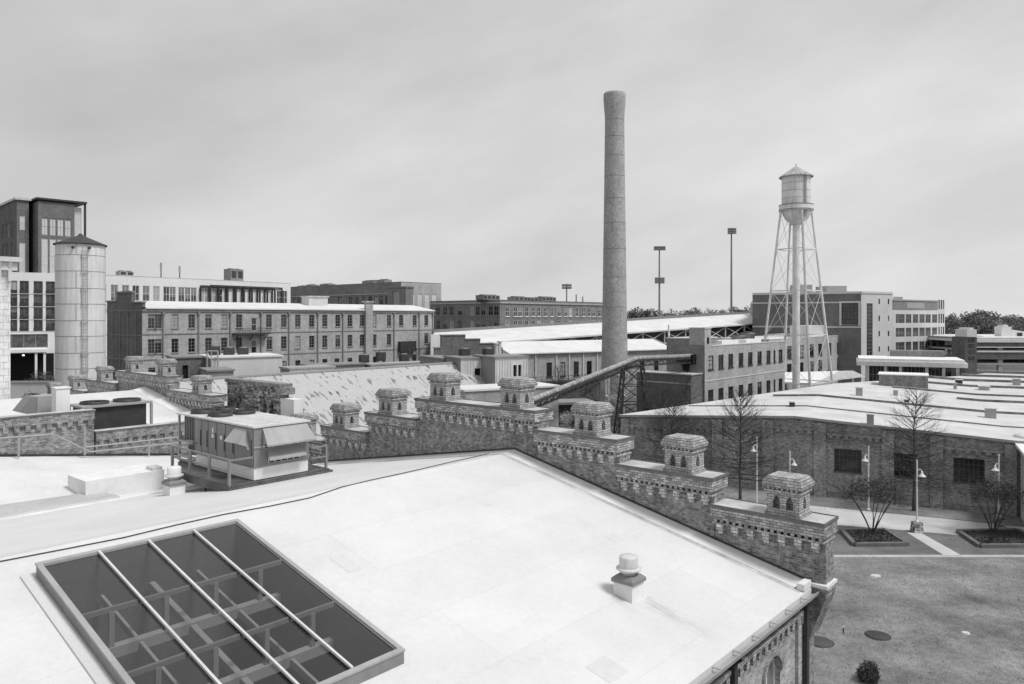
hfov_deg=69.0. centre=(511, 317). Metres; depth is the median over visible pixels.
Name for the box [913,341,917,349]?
window
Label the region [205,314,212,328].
window
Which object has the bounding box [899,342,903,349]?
window
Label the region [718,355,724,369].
window
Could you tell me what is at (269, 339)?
window
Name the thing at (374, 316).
window
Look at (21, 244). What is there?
window
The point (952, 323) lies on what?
distant tree
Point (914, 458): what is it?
bare tree
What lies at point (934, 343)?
window
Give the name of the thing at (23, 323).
window
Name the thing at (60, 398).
white flue
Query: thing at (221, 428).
access door
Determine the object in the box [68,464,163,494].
roof box
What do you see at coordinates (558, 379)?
bare tree
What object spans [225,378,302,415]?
stone wall
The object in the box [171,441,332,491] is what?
equipment platform
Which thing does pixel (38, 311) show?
window
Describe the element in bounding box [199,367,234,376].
penthouse
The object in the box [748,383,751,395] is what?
window
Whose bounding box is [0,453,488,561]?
lightning cable
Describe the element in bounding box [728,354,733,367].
window
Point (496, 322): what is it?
window
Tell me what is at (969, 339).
stair window
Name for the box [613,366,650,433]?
trestle tower
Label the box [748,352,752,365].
window
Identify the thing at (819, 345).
window
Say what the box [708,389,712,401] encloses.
window
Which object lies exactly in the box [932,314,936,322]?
window
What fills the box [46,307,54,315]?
window
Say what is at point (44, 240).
window
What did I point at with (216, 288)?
window
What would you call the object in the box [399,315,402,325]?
window
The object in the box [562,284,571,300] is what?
floodlight mast
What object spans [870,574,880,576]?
flat stone
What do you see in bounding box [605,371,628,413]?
steel frame
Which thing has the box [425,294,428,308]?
window
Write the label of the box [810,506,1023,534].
walkway
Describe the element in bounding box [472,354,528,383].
corrugated shed
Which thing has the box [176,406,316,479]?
air handler
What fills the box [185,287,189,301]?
window
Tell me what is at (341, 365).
flat shed
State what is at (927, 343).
window
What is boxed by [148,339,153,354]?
window
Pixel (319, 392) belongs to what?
slate hall
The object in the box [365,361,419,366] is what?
ridge monitor
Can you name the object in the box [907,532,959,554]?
path
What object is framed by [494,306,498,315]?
window
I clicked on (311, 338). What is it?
window
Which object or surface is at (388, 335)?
window
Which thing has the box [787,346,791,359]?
window
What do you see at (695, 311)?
distant tree
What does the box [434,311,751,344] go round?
long shed
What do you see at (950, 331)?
distant tree
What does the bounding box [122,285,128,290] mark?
window
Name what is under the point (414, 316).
window
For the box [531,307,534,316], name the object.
window
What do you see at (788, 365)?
window
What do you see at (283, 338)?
window
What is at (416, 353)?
bare tree
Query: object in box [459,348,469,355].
fan unit
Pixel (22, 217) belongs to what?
window
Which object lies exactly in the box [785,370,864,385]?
folded canopy
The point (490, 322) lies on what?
window
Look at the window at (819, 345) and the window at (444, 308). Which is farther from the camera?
the window at (444, 308)
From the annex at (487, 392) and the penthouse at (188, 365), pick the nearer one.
the annex at (487, 392)
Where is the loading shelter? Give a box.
[559,398,592,427]
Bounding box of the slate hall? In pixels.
[180,362,485,434]
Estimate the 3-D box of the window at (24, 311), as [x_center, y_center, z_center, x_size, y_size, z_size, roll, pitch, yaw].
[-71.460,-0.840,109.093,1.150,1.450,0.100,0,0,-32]
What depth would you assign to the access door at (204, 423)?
33.73 m
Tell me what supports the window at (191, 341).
in the brick mill
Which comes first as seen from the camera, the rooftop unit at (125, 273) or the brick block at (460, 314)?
the rooftop unit at (125, 273)
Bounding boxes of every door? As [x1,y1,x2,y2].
[195,419,201,451]
[202,420,207,453]
[208,421,216,455]
[217,423,225,457]
[226,425,234,461]
[235,426,252,466]
[251,318,256,330]
[251,340,256,352]
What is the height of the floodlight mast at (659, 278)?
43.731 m
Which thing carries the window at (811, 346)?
in the brick annex at (817, 341)
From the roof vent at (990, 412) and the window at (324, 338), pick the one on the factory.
the roof vent at (990, 412)
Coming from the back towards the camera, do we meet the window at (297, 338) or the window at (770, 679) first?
the window at (297, 338)
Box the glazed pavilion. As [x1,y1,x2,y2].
[856,350,967,381]
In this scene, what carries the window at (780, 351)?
in the brick works
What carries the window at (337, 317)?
in the brick mill
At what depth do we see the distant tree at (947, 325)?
299.67 m
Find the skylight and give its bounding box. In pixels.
[20,519,404,683]
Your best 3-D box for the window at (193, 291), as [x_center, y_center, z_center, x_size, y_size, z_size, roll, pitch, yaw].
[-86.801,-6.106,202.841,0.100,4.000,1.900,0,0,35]
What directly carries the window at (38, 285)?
in the white block at (32, 322)
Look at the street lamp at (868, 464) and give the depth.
61.78 m
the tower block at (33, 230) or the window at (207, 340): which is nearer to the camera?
the window at (207, 340)
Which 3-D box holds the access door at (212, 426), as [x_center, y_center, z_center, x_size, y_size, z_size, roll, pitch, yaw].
[-13.365,5.450,33.251,0.740,1.540,0.057,0,0,41]
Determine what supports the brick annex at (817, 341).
on the ground at (981, 369)
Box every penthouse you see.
[165,354,204,378]
[199,353,283,375]
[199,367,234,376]
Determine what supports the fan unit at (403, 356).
on the ridge monitor at (375, 364)
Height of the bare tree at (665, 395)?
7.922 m
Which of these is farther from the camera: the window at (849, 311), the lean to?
the window at (849, 311)
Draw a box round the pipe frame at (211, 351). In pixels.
[206,350,218,366]
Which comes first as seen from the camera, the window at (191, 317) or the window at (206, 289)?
the window at (191, 317)
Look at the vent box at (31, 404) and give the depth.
42.26 m
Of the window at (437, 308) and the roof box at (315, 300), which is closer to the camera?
the roof box at (315, 300)
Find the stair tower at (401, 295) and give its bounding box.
[386,286,413,304]
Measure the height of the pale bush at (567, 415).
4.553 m
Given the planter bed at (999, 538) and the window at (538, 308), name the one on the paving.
the planter bed at (999, 538)
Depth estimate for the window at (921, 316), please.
195.22 m
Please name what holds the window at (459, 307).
in the brick block at (460, 314)
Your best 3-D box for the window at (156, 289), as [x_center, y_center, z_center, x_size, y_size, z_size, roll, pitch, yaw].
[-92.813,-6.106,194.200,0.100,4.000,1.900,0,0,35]
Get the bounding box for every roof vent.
[789,401,795,406]
[855,387,862,395]
[866,413,874,424]
[954,379,962,383]
[977,385,990,390]
[984,407,996,418]
[1012,378,1020,384]
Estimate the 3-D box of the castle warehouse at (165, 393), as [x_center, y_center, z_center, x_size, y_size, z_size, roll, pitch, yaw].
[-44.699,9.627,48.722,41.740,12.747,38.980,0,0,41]
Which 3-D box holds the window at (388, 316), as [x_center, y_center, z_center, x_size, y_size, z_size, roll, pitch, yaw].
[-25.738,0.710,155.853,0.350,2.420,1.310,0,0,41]
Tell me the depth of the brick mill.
135.23 m
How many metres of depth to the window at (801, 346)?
164.11 m
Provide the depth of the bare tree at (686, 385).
95.78 m
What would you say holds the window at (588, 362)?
in the brick row
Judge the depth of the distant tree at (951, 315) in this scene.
329.52 m
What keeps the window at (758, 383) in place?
in the brick works
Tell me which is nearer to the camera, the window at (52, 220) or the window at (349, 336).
the window at (349, 336)
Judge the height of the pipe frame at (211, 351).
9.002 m
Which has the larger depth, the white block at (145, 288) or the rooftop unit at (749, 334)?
the white block at (145, 288)
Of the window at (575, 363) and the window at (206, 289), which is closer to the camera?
the window at (575, 363)
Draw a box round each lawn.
[724,486,1023,526]
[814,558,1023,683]
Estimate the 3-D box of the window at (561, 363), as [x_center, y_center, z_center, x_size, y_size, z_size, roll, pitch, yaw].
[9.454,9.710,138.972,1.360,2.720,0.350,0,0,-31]
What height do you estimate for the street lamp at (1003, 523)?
5.541 m
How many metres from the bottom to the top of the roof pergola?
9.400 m
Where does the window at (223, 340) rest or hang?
in the brick mill
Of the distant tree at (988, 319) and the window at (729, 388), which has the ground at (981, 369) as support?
the distant tree at (988, 319)
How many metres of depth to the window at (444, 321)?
224.75 m
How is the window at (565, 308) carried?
in the brick block at (460, 314)
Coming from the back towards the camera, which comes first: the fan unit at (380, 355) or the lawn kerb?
the fan unit at (380, 355)
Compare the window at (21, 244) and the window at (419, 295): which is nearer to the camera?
the window at (21, 244)
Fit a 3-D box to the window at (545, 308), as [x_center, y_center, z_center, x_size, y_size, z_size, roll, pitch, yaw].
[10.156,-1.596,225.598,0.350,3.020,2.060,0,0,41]
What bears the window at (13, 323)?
in the white block at (32, 322)
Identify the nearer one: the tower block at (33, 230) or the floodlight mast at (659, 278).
the tower block at (33, 230)
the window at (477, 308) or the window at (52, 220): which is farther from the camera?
the window at (477, 308)
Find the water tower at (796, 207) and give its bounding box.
[764,164,833,388]
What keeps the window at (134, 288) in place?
in the white block at (145, 288)
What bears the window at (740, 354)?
in the brick works
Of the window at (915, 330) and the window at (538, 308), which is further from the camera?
the window at (538, 308)
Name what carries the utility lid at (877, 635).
on the lawn at (975, 650)
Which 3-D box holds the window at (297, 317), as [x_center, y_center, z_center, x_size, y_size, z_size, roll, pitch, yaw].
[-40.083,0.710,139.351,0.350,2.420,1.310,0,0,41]
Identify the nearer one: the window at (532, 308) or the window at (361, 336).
the window at (361, 336)
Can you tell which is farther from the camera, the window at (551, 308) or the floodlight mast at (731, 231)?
the floodlight mast at (731, 231)
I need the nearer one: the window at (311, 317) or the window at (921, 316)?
the window at (311, 317)
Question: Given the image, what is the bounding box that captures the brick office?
[290,282,441,308]
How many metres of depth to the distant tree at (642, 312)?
351.11 m
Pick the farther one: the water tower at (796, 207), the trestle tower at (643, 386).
the water tower at (796, 207)
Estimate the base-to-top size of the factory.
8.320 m
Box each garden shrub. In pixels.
[24,377,53,380]
[30,370,54,380]
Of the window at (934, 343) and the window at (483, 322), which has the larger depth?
the window at (483, 322)
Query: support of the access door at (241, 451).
in the air handler
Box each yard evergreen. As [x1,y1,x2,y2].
[580,383,595,400]
[642,398,657,410]
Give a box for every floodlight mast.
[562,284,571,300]
[654,246,665,316]
[727,228,735,311]
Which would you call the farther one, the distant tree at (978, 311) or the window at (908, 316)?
the distant tree at (978, 311)
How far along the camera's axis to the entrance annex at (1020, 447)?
58.90 m
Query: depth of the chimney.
111.56 m
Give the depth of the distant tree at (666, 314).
330.41 m
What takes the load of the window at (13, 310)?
in the white block at (32, 322)
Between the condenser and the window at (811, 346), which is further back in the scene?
the window at (811, 346)
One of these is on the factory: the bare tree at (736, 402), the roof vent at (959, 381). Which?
the roof vent at (959, 381)
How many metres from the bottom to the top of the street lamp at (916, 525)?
5.401 m
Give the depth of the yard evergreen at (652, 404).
97.96 m
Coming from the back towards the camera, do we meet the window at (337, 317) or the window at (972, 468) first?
the window at (337, 317)
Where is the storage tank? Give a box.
[53,233,106,387]
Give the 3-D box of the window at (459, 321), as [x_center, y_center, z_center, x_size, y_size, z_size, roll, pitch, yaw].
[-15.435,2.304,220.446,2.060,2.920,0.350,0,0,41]
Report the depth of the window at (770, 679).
22.46 m
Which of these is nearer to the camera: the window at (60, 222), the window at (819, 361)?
the window at (60, 222)
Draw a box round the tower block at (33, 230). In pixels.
[0,197,86,272]
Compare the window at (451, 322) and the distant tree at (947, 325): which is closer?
the window at (451, 322)
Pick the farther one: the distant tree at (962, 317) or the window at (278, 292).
the distant tree at (962, 317)
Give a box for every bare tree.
[407,346,428,360]
[546,365,578,398]
[590,363,652,420]
[631,396,712,468]
[642,386,680,410]
[660,373,712,406]
[700,385,791,499]
[864,385,968,510]
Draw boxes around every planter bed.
[839,528,908,546]
[956,528,1023,547]
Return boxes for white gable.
[430,334,439,354]
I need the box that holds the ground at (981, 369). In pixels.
[598,319,1023,433]
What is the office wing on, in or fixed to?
on the ground at (981, 369)
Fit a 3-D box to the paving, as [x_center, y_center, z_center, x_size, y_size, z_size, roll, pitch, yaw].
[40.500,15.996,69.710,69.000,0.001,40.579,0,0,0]
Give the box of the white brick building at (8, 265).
[0,256,21,399]
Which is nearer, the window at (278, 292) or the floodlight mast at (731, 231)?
the window at (278, 292)
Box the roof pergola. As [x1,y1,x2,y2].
[200,285,282,302]
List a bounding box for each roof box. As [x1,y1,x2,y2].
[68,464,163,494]
[300,296,328,305]
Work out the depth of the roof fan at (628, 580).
21.06 m
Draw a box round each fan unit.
[209,345,219,354]
[223,347,234,354]
[237,347,248,354]
[359,354,368,362]
[376,351,385,361]
[399,353,408,360]
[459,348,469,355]
[482,348,493,354]
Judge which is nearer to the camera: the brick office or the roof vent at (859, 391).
the roof vent at (859, 391)
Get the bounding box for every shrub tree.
[829,471,917,531]
[948,476,1023,532]
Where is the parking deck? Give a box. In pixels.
[928,325,1023,375]
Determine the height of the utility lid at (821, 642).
0.065 m
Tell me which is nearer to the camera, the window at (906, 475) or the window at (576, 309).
the window at (906, 475)
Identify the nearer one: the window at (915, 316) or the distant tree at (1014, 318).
the window at (915, 316)
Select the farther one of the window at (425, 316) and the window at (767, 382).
the window at (425, 316)
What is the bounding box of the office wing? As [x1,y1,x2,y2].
[892,297,944,350]
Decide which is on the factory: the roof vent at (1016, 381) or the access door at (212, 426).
the roof vent at (1016, 381)
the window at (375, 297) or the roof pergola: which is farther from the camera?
the window at (375, 297)
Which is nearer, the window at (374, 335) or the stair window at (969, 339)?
the window at (374, 335)
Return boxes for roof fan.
[161,465,186,495]
[611,553,645,603]
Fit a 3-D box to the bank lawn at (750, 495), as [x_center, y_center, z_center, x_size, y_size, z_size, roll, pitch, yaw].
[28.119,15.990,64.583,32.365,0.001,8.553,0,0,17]
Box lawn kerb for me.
[834,555,1023,558]
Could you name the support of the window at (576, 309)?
in the brick block at (460, 314)
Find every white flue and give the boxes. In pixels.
[50,386,70,411]
[493,341,501,353]
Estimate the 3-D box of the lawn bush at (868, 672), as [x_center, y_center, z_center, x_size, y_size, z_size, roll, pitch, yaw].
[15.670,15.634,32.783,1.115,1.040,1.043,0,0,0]
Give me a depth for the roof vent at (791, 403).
75.04 m
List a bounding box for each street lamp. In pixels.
[750,437,757,501]
[789,451,796,471]
[862,446,869,509]
[910,460,925,532]
[991,454,1005,526]
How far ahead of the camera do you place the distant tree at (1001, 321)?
310.13 m
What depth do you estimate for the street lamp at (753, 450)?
63.96 m
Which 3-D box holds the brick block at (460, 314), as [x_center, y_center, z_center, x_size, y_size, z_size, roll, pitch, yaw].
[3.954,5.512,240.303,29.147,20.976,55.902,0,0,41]
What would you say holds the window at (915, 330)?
in the office wing
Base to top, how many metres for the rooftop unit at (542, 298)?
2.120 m
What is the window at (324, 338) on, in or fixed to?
in the brick mill
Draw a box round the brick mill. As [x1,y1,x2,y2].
[106,291,434,379]
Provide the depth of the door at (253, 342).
132.74 m
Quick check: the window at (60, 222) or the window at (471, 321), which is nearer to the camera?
the window at (60, 222)
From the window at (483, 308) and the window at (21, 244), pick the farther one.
the window at (483, 308)
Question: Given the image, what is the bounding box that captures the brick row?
[492,339,666,400]
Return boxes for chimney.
[600,90,629,424]
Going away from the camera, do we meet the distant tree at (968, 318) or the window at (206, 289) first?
the window at (206, 289)
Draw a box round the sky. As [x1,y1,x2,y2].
[0,0,1023,318]
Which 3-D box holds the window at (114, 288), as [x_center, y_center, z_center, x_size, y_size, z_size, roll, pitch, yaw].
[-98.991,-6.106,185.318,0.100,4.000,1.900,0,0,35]
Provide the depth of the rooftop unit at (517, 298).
223.39 m
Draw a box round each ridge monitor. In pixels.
[279,364,335,372]
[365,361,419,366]
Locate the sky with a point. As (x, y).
(459, 145)
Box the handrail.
[0,429,177,457]
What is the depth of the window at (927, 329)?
197.09 m
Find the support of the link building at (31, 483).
on the ground at (981, 369)
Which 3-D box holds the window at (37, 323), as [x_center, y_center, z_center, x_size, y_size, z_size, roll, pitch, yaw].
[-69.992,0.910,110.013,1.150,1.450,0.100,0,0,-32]
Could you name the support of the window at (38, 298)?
in the white block at (32, 322)
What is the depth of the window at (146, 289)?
192.10 m
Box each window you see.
[10,281,16,289]
[10,294,16,302]
[10,307,16,315]
[10,320,16,327]
[10,334,47,347]
[19,242,24,271]
[20,215,24,229]
[20,281,28,289]
[20,294,28,302]
[20,307,28,315]
[20,320,28,327]
[34,281,42,289]
[34,294,42,302]
[34,307,42,315]
[34,320,42,327]
[42,217,47,234]
[42,238,47,272]
[46,281,54,289]
[46,294,54,302]
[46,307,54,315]
[46,320,54,327]
[50,218,55,235]
[50,238,55,272]
[57,218,63,235]
[65,219,70,236]
[111,285,117,299]
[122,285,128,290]
[132,285,138,300]
[143,286,149,300]
[148,314,154,328]
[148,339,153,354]
[153,286,159,300]
[154,314,162,328]
[154,339,162,353]
[163,287,169,300]
[170,287,175,300]
[171,314,178,328]
[171,339,177,353]
[178,287,184,301]
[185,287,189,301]
[188,314,195,328]
[188,338,195,352]
[190,287,196,301]
[199,288,204,301]
[205,288,207,301]
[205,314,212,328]
[205,338,210,351]
[212,288,215,301]
[216,288,221,301]
[221,314,226,328]
[221,338,226,351]
[236,314,241,327]
[236,337,241,350]
[266,315,272,327]
[266,337,272,349]
[277,291,280,302]
[281,315,286,327]
[281,336,285,349]
[283,291,286,302]
[295,315,300,327]
[295,336,300,348]
[309,315,313,326]
[309,336,313,348]
[322,315,326,326]
[322,335,327,347]
[335,315,340,326]
[335,335,339,347]
[347,315,352,326]
[348,335,352,346]
[359,315,364,326]
[359,335,364,346]
[373,315,376,326]
[373,334,375,345]
[374,296,377,304]
[387,315,390,326]
[387,334,391,345]
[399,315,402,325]
[413,315,415,325]
[418,294,421,306]
[424,315,428,325]
[424,333,427,343]
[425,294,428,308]
[435,320,439,329]
[436,307,439,315]
[443,307,446,315]
[443,320,446,328]
[449,306,453,315]
[449,320,453,328]
[458,306,461,315]
[458,320,461,327]
[470,306,473,315]
[470,320,473,327]
[475,306,479,315]
[475,320,479,326]
[481,306,485,315]
[481,320,485,326]
[488,306,492,315]
[488,320,492,326]
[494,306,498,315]
[494,320,498,325]
[505,306,508,316]
[514,307,517,316]
[518,307,521,316]
[525,307,528,316]
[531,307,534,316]
[537,307,540,316]
[544,307,546,316]
[546,363,551,377]
[550,307,553,316]
[558,307,560,316]
[560,362,565,376]
[564,307,567,316]
[574,362,578,375]
[575,308,578,316]
[587,361,590,373]
[654,361,657,370]
[708,355,714,370]
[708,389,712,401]
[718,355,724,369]
[718,388,722,399]
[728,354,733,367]
[728,386,732,398]
[738,353,743,366]
[739,385,742,396]
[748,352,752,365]
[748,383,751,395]
[757,351,761,364]
[757,382,760,394]
[766,351,769,363]
[766,380,771,392]
[766,658,774,683]
[779,350,782,361]
[779,378,782,390]
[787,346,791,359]
[787,364,790,371]
[800,345,803,357]
[800,362,802,371]
[810,344,814,356]
[818,344,822,355]
[818,360,821,370]
[833,448,862,474]
[842,303,857,323]
[867,303,871,354]
[894,453,916,478]
[899,314,903,322]
[899,328,903,336]
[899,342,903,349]
[906,314,910,322]
[906,328,910,336]
[906,342,910,349]
[913,314,917,322]
[913,328,917,336]
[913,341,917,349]
[919,314,923,322]
[919,327,923,335]
[919,341,923,349]
[925,314,929,322]
[925,327,929,335]
[925,341,929,349]
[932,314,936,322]
[932,327,936,334]
[932,341,936,348]
[952,457,985,485]
[968,338,974,359]
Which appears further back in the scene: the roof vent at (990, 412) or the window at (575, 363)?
the window at (575, 363)
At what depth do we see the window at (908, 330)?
191.40 m
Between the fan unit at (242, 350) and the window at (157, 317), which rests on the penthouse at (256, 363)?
the fan unit at (242, 350)
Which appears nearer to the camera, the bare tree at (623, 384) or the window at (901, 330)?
the bare tree at (623, 384)
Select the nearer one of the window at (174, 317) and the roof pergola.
the window at (174, 317)
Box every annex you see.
[460,382,559,425]
[717,325,838,389]
[1015,443,1023,521]
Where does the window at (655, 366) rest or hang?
in the brick row
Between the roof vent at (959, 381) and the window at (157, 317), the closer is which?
the roof vent at (959, 381)
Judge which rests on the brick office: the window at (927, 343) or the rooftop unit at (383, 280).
the rooftop unit at (383, 280)
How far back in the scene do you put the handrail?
40.97 m
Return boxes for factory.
[619,371,1023,516]
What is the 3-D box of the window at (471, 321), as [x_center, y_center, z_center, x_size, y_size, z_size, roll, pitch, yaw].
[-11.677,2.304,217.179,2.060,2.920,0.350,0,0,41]
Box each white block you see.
[10,272,54,380]
[105,275,290,365]
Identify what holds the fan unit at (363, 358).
on the ridge monitor at (375, 364)
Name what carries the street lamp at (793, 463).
on the bank lawn at (750, 495)
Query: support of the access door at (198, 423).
in the air handler
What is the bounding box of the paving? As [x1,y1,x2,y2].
[810,505,1023,554]
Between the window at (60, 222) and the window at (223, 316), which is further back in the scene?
the window at (60, 222)
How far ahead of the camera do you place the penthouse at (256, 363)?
92.66 m
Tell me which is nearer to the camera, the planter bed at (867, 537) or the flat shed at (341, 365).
the planter bed at (867, 537)
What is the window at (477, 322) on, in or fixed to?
in the brick block at (460, 314)
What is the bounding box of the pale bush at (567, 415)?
[559,411,574,427]
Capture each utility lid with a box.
[814,636,833,647]
[864,630,890,640]
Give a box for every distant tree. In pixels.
[627,307,644,317]
[630,307,656,317]
[648,308,663,316]
[655,310,672,316]
[676,307,703,315]
[726,306,748,312]
[945,315,961,354]
[945,317,964,343]
[945,327,957,352]
[946,313,956,352]
[946,324,984,343]
[951,311,971,326]
[957,313,978,327]
[963,309,984,328]
[970,311,1014,342]
[976,324,995,342]
[988,315,1010,342]
[1000,314,1023,328]
[1010,323,1023,342]
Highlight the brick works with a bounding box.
[666,327,784,401]
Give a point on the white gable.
(434, 340)
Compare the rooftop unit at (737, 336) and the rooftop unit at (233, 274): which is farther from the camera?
the rooftop unit at (233, 274)
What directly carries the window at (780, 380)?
in the brick works
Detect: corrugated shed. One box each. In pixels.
[443,355,481,375]
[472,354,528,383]
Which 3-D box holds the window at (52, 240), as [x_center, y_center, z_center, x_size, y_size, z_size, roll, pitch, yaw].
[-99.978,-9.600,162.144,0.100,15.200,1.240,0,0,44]
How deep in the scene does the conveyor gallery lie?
90.13 m
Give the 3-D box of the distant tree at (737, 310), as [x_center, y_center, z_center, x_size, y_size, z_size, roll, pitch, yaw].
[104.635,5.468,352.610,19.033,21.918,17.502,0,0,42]
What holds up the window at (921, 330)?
in the office wing
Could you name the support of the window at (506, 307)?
in the brick block at (460, 314)
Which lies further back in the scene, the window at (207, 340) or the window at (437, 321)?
the window at (437, 321)
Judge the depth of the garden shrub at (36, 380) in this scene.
106.24 m
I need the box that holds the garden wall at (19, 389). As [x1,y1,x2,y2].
[10,381,54,398]
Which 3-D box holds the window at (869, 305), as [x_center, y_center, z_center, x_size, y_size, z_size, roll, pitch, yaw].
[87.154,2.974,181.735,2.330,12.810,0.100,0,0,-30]
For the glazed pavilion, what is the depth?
133.37 m
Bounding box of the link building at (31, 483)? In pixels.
[0,453,195,517]
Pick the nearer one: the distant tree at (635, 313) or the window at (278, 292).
the window at (278, 292)
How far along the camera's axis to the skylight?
18.38 m
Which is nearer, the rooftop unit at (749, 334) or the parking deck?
the rooftop unit at (749, 334)
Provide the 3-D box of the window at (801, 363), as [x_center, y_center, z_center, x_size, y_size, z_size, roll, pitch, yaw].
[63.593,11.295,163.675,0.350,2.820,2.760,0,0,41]
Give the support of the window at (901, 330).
in the office wing
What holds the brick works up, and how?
on the ground at (981, 369)
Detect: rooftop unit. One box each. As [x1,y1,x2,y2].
[116,270,133,275]
[224,268,242,280]
[362,280,376,282]
[377,279,391,282]
[476,294,499,301]
[507,296,527,299]
[528,297,537,300]
[535,296,555,300]
[731,334,744,339]
[740,331,754,338]
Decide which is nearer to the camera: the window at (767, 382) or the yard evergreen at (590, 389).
the yard evergreen at (590, 389)
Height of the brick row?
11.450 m
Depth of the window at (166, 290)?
196.51 m
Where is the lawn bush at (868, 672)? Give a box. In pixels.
[855,659,880,683]
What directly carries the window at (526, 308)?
in the brick block at (460, 314)
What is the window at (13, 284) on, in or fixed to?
in the white block at (32, 322)
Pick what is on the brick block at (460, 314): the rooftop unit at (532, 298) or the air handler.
the rooftop unit at (532, 298)
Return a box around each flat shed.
[299,362,365,368]
[418,355,445,363]
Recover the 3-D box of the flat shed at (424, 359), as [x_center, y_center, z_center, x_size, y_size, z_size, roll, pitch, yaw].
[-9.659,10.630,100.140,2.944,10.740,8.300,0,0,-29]
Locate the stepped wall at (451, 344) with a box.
[433,334,502,355]
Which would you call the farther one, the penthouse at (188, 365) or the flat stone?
the penthouse at (188, 365)
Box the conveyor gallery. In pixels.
[534,354,692,406]
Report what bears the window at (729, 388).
in the brick works
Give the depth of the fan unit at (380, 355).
107.61 m
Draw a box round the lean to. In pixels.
[637,370,702,411]
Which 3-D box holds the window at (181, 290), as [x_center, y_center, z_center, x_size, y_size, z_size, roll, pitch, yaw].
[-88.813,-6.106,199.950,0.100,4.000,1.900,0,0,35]
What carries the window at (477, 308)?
in the brick block at (460, 314)
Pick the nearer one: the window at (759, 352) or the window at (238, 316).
the window at (759, 352)
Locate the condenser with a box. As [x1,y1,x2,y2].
[70,397,152,429]
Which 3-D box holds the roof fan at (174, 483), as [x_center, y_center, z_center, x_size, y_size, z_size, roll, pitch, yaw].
[-14.494,7.094,31.948,0.756,1.397,0.756,0,0,41]
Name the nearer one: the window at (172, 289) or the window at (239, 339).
the window at (239, 339)
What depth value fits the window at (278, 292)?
225.99 m
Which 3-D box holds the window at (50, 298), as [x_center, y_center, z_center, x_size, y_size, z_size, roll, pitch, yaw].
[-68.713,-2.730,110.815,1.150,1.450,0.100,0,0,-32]
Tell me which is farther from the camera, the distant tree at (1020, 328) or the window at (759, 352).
the distant tree at (1020, 328)
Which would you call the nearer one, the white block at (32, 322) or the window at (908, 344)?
the white block at (32, 322)
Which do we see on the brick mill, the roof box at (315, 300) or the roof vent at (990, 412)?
the roof box at (315, 300)
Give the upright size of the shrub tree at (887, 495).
4.140 m
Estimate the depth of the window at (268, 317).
134.90 m
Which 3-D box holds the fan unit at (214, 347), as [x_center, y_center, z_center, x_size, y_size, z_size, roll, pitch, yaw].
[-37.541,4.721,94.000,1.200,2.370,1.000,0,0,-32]
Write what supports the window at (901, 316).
in the office wing
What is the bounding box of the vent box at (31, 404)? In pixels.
[12,394,51,413]
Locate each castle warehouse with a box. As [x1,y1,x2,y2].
[0,356,227,453]
[0,372,838,683]
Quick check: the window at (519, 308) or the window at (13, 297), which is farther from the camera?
the window at (519, 308)
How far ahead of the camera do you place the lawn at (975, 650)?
39.02 m
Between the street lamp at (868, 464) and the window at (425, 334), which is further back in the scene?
the window at (425, 334)
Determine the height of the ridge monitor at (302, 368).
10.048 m
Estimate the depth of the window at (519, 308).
216.75 m
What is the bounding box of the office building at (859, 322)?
[752,285,894,382]
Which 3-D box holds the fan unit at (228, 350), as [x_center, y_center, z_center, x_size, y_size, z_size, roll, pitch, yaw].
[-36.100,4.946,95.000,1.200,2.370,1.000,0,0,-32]
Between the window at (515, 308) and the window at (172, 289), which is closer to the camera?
the window at (172, 289)
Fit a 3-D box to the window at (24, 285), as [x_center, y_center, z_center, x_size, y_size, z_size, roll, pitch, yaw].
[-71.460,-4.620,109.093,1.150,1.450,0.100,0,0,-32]
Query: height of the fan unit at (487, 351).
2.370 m
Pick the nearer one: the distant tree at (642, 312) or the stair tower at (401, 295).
the stair tower at (401, 295)
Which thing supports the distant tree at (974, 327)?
on the ground at (981, 369)
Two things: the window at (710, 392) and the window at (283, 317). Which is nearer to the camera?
the window at (710, 392)
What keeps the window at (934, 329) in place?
in the office wing
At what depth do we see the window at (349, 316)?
148.37 m
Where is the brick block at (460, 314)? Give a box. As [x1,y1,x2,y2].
[429,300,601,329]
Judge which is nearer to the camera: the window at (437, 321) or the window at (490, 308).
the window at (490, 308)
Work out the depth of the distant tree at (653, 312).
394.53 m
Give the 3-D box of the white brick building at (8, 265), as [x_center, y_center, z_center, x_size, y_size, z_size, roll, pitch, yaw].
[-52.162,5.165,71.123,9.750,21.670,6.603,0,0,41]
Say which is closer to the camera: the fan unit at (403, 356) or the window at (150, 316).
the fan unit at (403, 356)
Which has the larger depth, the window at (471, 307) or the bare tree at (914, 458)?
the window at (471, 307)
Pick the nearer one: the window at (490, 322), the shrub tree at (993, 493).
the shrub tree at (993, 493)
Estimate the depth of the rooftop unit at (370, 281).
244.02 m
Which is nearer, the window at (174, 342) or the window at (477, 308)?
the window at (174, 342)
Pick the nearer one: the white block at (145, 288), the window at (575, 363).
the window at (575, 363)
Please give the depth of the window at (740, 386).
114.65 m
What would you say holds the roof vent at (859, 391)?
on the factory
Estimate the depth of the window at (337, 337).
146.18 m
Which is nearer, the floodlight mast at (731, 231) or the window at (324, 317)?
the window at (324, 317)
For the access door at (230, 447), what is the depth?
32.26 m

